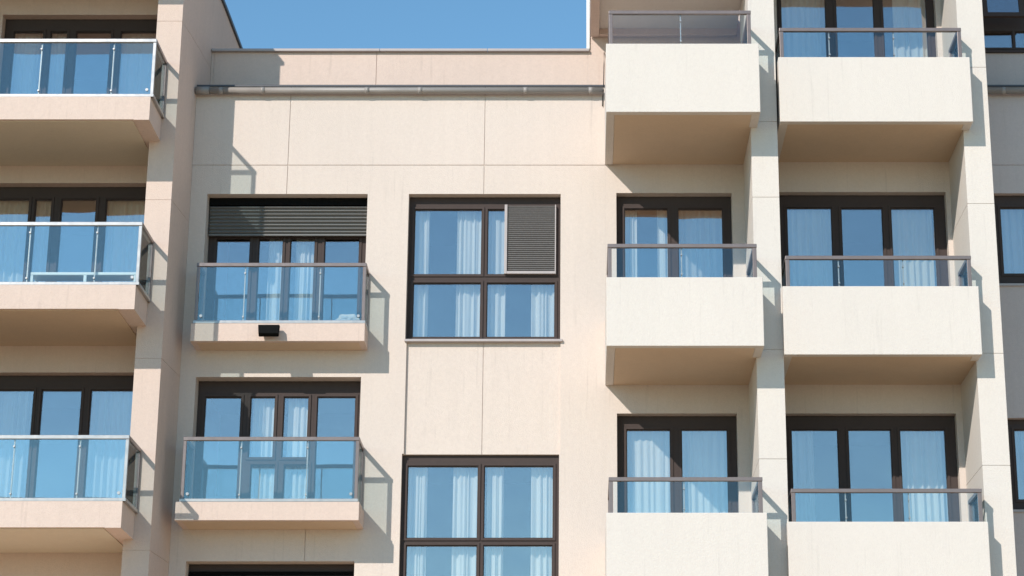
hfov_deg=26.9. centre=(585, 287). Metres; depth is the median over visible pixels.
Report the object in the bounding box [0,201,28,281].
curtain
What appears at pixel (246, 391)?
balcony door
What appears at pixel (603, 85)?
cable
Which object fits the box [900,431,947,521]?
curtain
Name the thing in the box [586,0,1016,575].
apartment building
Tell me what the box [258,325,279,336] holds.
floodlight
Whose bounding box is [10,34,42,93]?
curtain
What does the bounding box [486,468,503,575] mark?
curtain
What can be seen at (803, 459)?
curtain
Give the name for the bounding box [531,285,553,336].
curtain
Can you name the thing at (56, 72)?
curtain
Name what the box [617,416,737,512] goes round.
balcony door
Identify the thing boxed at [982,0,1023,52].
window
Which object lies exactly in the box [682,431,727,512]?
curtain
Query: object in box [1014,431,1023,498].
curtain
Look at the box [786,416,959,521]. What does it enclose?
balcony door
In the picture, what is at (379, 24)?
sky
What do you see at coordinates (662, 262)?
curtain
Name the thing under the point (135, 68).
curtain
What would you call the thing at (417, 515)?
curtain
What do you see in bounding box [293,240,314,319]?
curtain
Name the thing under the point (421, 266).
curtain
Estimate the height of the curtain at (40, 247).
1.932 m
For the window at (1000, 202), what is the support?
in the apartment building at (1003, 22)
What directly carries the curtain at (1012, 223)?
hanging from the apartment building at (1003, 22)
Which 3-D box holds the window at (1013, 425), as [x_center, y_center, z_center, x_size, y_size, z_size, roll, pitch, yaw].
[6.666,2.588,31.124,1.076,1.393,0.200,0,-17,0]
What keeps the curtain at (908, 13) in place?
hanging from the apartment building at (860, 131)
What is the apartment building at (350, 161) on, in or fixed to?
on the ground
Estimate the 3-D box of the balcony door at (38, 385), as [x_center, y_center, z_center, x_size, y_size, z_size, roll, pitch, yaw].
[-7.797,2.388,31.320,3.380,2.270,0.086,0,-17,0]
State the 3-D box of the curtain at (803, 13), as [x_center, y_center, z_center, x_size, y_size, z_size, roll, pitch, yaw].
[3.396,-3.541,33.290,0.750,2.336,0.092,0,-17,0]
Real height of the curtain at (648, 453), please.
2.196 m
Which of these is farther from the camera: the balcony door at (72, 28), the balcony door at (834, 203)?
the balcony door at (72, 28)
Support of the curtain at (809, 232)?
hanging from the apartment building at (860, 131)
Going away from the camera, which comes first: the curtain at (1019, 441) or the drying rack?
the drying rack
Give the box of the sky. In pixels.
[225,0,585,49]
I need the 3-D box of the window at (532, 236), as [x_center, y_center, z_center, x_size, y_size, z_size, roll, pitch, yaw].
[-1.508,-0.282,32.044,2.335,2.323,0.265,0,-17,0]
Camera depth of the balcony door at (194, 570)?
30.84 m
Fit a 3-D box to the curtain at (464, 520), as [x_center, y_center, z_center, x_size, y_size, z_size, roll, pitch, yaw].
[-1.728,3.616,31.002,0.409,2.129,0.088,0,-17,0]
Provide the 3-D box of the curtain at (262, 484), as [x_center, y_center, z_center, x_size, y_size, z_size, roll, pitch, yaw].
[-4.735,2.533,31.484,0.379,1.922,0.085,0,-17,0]
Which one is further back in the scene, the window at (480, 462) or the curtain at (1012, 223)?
the curtain at (1012, 223)
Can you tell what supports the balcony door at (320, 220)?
in the apartment building at (350, 161)
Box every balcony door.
[0,20,156,93]
[0,187,145,281]
[0,376,133,497]
[189,565,353,575]
[192,381,360,498]
[204,198,367,319]
[616,197,731,276]
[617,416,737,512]
[776,0,935,56]
[779,195,948,285]
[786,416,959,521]
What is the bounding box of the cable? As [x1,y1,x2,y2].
[602,52,604,105]
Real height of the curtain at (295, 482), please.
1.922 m
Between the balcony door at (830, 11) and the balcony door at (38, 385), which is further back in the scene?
the balcony door at (830, 11)
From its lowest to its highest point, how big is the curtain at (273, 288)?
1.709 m
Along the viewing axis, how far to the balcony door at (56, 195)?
32.45 m
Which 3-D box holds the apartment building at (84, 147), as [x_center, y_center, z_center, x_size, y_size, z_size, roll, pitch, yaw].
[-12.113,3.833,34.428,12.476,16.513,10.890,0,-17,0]
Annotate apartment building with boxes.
[0,0,242,575]
[168,48,605,575]
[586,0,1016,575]
[982,0,1023,575]
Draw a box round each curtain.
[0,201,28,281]
[0,392,32,497]
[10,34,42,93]
[32,201,50,281]
[48,34,66,93]
[85,392,132,497]
[102,201,144,281]
[118,34,155,93]
[251,399,274,498]
[266,240,282,319]
[284,399,307,498]
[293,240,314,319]
[407,468,427,575]
[413,211,429,336]
[451,468,477,575]
[455,211,481,336]
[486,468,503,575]
[487,211,504,336]
[530,468,552,575]
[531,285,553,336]
[625,211,636,276]
[627,431,669,512]
[657,211,667,276]
[678,211,722,276]
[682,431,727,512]
[781,0,825,56]
[787,210,832,285]
[792,431,815,521]
[891,210,934,285]
[892,0,927,56]
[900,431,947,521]
[1000,210,1023,272]
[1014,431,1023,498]
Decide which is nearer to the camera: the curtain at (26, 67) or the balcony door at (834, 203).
the balcony door at (834, 203)
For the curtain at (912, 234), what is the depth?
32.38 m
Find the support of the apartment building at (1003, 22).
on the ground
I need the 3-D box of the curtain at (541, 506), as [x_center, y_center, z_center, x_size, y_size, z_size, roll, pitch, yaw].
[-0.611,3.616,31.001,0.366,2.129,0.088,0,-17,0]
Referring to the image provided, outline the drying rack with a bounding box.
[30,272,135,281]
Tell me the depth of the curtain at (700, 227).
32.41 m
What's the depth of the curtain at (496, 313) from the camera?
32.27 m
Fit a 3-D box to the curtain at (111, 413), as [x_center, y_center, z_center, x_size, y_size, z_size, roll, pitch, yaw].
[-6.951,2.474,31.431,0.790,2.020,0.090,0,-17,0]
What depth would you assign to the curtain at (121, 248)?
32.45 m
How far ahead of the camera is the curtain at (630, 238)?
32.42 m
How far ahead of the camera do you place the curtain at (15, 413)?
31.50 m
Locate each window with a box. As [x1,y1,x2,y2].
[400,456,558,575]
[404,198,562,342]
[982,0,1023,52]
[994,196,1023,285]
[1007,420,1023,511]
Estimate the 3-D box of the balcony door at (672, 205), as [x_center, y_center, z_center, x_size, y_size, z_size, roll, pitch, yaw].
[1.334,-0.213,32.126,1.735,2.437,0.086,0,-17,0]
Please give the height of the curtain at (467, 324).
2.159 m

